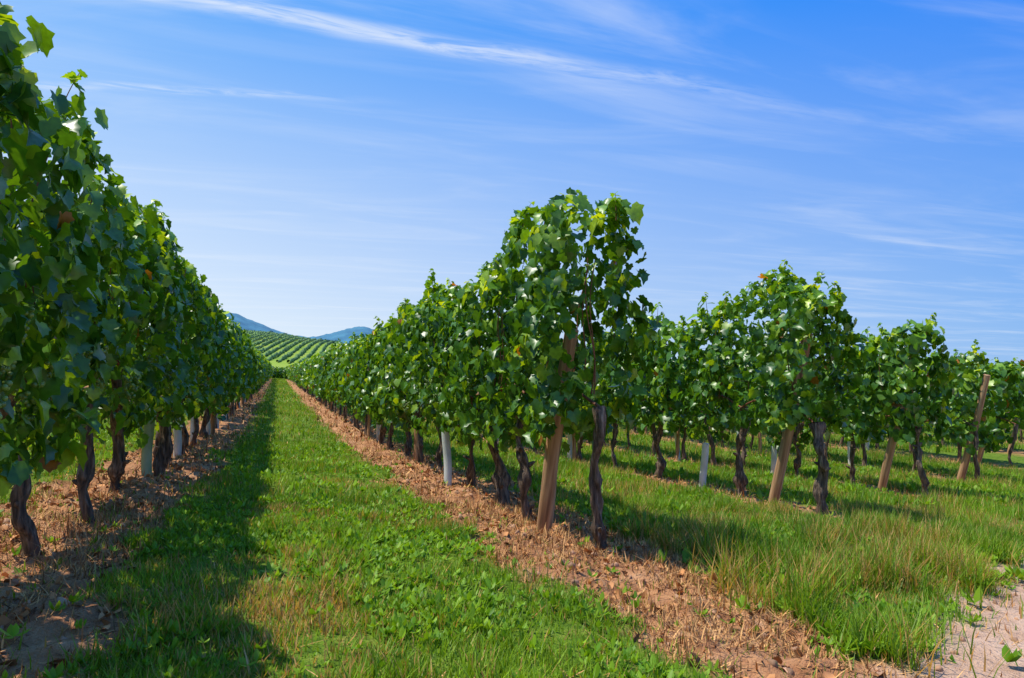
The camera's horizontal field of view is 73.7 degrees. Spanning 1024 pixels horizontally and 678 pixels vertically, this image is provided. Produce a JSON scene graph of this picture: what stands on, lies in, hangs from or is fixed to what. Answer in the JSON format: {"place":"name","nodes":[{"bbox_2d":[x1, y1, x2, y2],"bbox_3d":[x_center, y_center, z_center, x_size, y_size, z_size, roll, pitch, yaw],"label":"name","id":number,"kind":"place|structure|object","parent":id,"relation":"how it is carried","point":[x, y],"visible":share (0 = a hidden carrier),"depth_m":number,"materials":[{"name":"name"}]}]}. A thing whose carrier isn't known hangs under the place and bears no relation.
{"place":"outdoors","nodes":[
{"label":"outdoors","id":0,"kind":"place"},
{"bbox_2d":[225,312,373,343],"bbox_3d":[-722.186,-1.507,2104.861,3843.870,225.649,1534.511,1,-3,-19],"label":"distant hills","id":1,"kind":"structure","parent":0,"point":[252,325],"depth_m":2339.16,"materials":[{"name":"grass"},{"name":"foliage"},{"name":"soil"}]},
{"bbox_2d":[246,330,428,362],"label":"hillside vineyard","id":2,"kind":"object","parent":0,"point":[277,336],"visible":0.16,"depth_m":303.33,"materials":[{"name":"green plant"}]},
{"bbox_2d":[0,333,1023,677],"bbox_3d":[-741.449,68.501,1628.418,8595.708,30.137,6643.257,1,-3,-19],"label":"ground","id":3,"kind":"structure","parent":0,"point":[44,627],"depth_m":3.15,"materials":[{"name":"soil"}]},
{"bbox_2d":[18,312,202,403],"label":"grapevine row","id":4,"kind":"object","parent":3,"relation":"on","point":[132,364],"depth_m":18.69,"materials":[{"name":"green plant"}]},
{"bbox_2d":[0,2,273,556],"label":"grapevine row","id":5,"kind":"object","parent":3,"relation":"on","point":[93,241],"visible":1,"depth_m":3.14,"materials":[{"name":"green plant"}]},
{"bbox_2d":[141,403,155,476],"bbox_3d":[-3.132,0.949,5.875,0.100,0.813,0.096,1,-6,-18],"label":"vine guard tube","id":6,"kind":"object","parent":3,"relation":"on","point":[146,458],"visible":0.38,"depth_m":5.84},
{"bbox_2d":[173,417,181,457],"bbox_3d":[-3.830,1.148,7.807,0.100,0.733,0.095,1,4,-19],"label":"vine guard tube","id":7,"kind":"object","parent":3,"relation":"on","point":[177,442],"visible":0.32,"depth_m":7.78,"materials":[{"name":"plastic"}]},
{"bbox_2d":[190,416,196,442],"bbox_3d":[-4.401,1.247,9.442,0.096,0.734,0.100,-5,-5,26],"label":"vine guard tube","id":8,"kind":"object","parent":3,"relation":"on","point":[192,427],"visible":0.24,"depth_m":9.40,"materials":[{"name":"plastic"}]},
{"bbox_2d":[204,411,210,434],"bbox_3d":[-5.054,1.367,11.318,0.096,0.732,0.100,-3,-1,-30],"label":"vine guard tube","id":9,"kind":"object","parent":3,"relation":"on","point":[208,427],"visible":0.12,"depth_m":11.28,"materials":[{"name":"plastic"}]},
{"bbox_2d":[210,408,215,434],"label":"wooden post","id":10,"kind":"object","parent":3,"relation":"on","point":[212,420],"visible":0.11,"depth_m":11.59,"materials":[{"name":"brown wood"}]},
{"bbox_2d":[0,307,476,420],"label":"grape clusters","id":11,"kind":"object","parent":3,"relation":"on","point":[7,383],"visible":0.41,"depth_m":2.35,"materials":[{"name":"green plant"}]},
{"bbox_2d":[272,366,288,378],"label":"hedge","id":12,"kind":"object","parent":3,"relation":"on","point":[278,372],"visible":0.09,"depth_m":114.20,"materials":[{"name":"green plant"}]},
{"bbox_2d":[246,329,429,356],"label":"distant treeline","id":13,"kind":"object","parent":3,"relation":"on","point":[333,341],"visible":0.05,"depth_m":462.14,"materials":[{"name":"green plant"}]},
{"bbox_2d":[367,366,370,436],"bbox_3d":[-3.024,1.224,14.474,0.096,2.009,0.094,1,-4,-19],"label":"wooden post","id":14,"kind":"object","parent":3,"relation":"on","point":[369,427],"visible":0.2,"depth_m":14.41,"materials":[{"name":"brown wood"}]},
{"bbox_2d":[376,424,380,439],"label":"vine guard tube","id":15,"kind":"object","parent":3,"relation":"on","point":[377,430],"visible":0.22,"depth_m":12.96,"materials":[{"name":"plastic"}]},
{"bbox_2d":[414,349,419,460],"bbox_3d":[-1.334,0.876,9.566,0.096,2.009,0.090,1,-4,-19],"label":"wooden post","id":16,"kind":"object","parent":3,"relation":"on","point":[415,443],"visible":0.1,"depth_m":9.50,"materials":[{"name":"brown wood"}]},
{"bbox_2d":[441,431,451,485],"bbox_3d":[-0.664,1.297,6.984,0.100,0.733,0.096,1,-9,-21],"label":"vine guard tube","id":17,"kind":"object","parent":3,"relation":"on","point":[447,456],"visible":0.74,"depth_m":6.97,"materials":[{"name":"plastic"}]},
{"bbox_2d":[286,187,664,554],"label":"grapevine row","id":18,"kind":"object","parent":3,"relation":"on","point":[450,330],"visible":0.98,"depth_m":5.08,"materials":[{"name":"green plant"}]},
{"bbox_2d":[0,377,1023,677],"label":"grass","id":19,"kind":"structure","parent":3,"relation":"on","point":[858,549],"depth_m":3.68,"materials":[{"name":"green plant"}]},
{"bbox_2d":[0,392,1023,677],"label":"dry straw mulch","id":20,"kind":"object","parent":3,"relation":"on","point":[542,536],"visible":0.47,"depth_m":3.67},
{"bbox_2d":[0,454,1023,674],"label":"soil clods","id":21,"kind":"object","parent":3,"relation":"on","point":[773,662],"visible":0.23,"depth_m":3.60,"materials":[{"name":"soil"}]},
{"bbox_2d":[536,328,578,532],"bbox_3d":[0.297,0.719,4.649,0.125,1.609,0.121,2,12,-28],"label":"wooden post","id":22,"kind":"object","parent":3,"relation":"on","point":[549,484],"visible":0.57,"depth_m":4.64,"materials":[{"name":"brown wood"}]},
{"bbox_2d":[567,433,571,459],"bbox_3d":[0.997,1.907,11.779,0.096,0.733,0.100,1,-2,28],"label":"vine guard tube","id":23,"kind":"object","parent":3,"relation":"on","point":[569,441],"visible":0.41,"depth_m":11.75,"materials":[{"name":"plastic"}]},
{"bbox_2d":[572,433,576,459],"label":"wooden post","id":24,"kind":"object","parent":3,"relation":"on","point":[574,450],"visible":0.15,"depth_m":11.56,"materials":[{"name":"brown wood"}]},
{"bbox_2d":[425,259,870,516],"bbox_3d":[-10.965,2.630,46.602,1.285,2.824,85.652,1,-3,-19],"label":"grapevine row","id":25,"kind":"object","parent":3,"relation":"on","point":[776,346],"visible":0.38,"depth_m":7.00,"materials":[{"name":"green plant"}]},
{"bbox_2d":[676,421,679,459],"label":"wooden post","id":26,"kind":"object","parent":3,"relation":"on","point":[677,443],"visible":0.31,"depth_m":13.83,"materials":[{"name":"brown wood"}]},
{"bbox_2d":[699,443,708,487],"bbox_3d":[2.271,1.602,8.105,0.096,0.733,0.100,4,-3,4],"label":"vine guard tube","id":27,"kind":"object","parent":3,"relation":"on","point":[704,463],"visible":0.76,"depth_m":8.08,"materials":[{"name":"plastic"}]},
{"bbox_2d":[478,312,961,496],"bbox_3d":[-3.855,2.299,34.919,1.205,2.726,56.301,1,-3,-19],"label":"grapevine row","id":28,"kind":"object","parent":3,"relation":"on","point":[895,397],"visible":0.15,"depth_m":8.89,"materials":[{"name":"green plant"}]},
{"bbox_2d":[758,432,761,453],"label":"wooden post","id":29,"kind":"object","parent":3,"relation":"on","point":[759,440],"visible":0.16,"depth_m":15.86,"materials":[{"name":"brown wood"}]},
{"bbox_2d":[771,441,776,473],"bbox_3d":[4.295,2.038,11.210,0.096,0.733,0.100,4,-1,20],"label":"vine guard tube","id":30,"kind":"object","parent":3,"relation":"on","point":[773,456],"visible":0.53,"depth_m":11.18,"materials":[{"name":"plastic"}]},
{"bbox_2d":[768,333,812,504],"bbox_3d":[2.703,0.886,6.675,0.118,1.939,0.115,1,12,-26],"label":"wooden post","id":31,"kind":"object","parent":3,"relation":"on","point":[781,463],"visible":0.44,"depth_m":6.70,"materials":[{"name":"brown wood"}]},
{"bbox_2d":[616,339,1000,480],"bbox_3d":[-1.439,2.528,36.917,1.171,2.582,55.301,1,-3,-19],"label":"grapevine row","id":32,"kind":"object","parent":3,"relation":"on","point":[965,381],"visible":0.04,"depth_m":11.05,"materials":[{"name":"green plant"}]},
{"bbox_2d":[847,438,850,464],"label":"vine guard tube","id":33,"kind":"object","parent":3,"relation":"on","point":[848,448],"visible":0.33,"depth_m":13.37,"materials":[{"name":"plastic"}]},
{"bbox_2d":[687,350,1023,466],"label":"grapevine row","id":34,"kind":"object","parent":3,"relation":"on","point":[1001,374],"visible":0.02,"depth_m":13.49,"materials":[{"name":"green plant"}]},
{"bbox_2d":[877,368,914,491],"bbox_3d":[5.015,1.254,8.953,0.126,1.939,0.123,1,12,-26],"label":"wooden post","id":35,"kind":"object","parent":3,"relation":"on","point":[887,462],"visible":0.33,"depth_m":8.99,"materials":[{"name":"brown wood"}]},
{"bbox_2d":[836,357,1023,450],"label":"grapevine row","id":36,"kind":"object","parent":3,"relation":"on","point":[1020,387],"visible":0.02,"depth_m":15.91,"materials":[{"name":"green plant"}]},
{"bbox_2d":[957,374,989,481],"bbox_3d":[7.411,1.511,10.983,0.121,1.939,0.117,1,12,-26],"label":"wooden post","id":37,"kind":"object","parent":3,"relation":"on","point":[964,465],"visible":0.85,"depth_m":10.90,"materials":[{"name":"brown wood"}]},
{"bbox_2d":[977,403,994,462],"bbox_3d":[9.555,1.785,13.743,0.122,1.939,0.115,1,12,-26],"label":"wooden post","id":38,"kind":"object","parent":3,"relation":"on","point":[980,454],"visible":0.18,"depth_m":13.81,"materials":[{"name":"brown wood"}]},
{"bbox_2d":[969,364,1022,441],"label":"grapevine row","id":39,"kind":"object","parent":3,"relation":"on","point":[1020,430],"depth_m":18.92,"materials":[{"name":"green plant"}]},
{"bbox_2d":[1007,418,1018,452],"bbox_3d":[11.870,1.905,16.013,0.117,1.939,0.116,1,12,-26],"label":"wooden post","id":40,"kind":"object","parent":3,"relation":"on","point":[1009,446],"visible":0.2,"depth_m":16.09,"materials":[{"name":"brown wood"}]},
{"bbox_2d":[0,0,1023,366],"label":"sky","id":41,"kind":"structure","parent":0,"point":[313,160],"materials":[{"name":"blue"}]}
]}

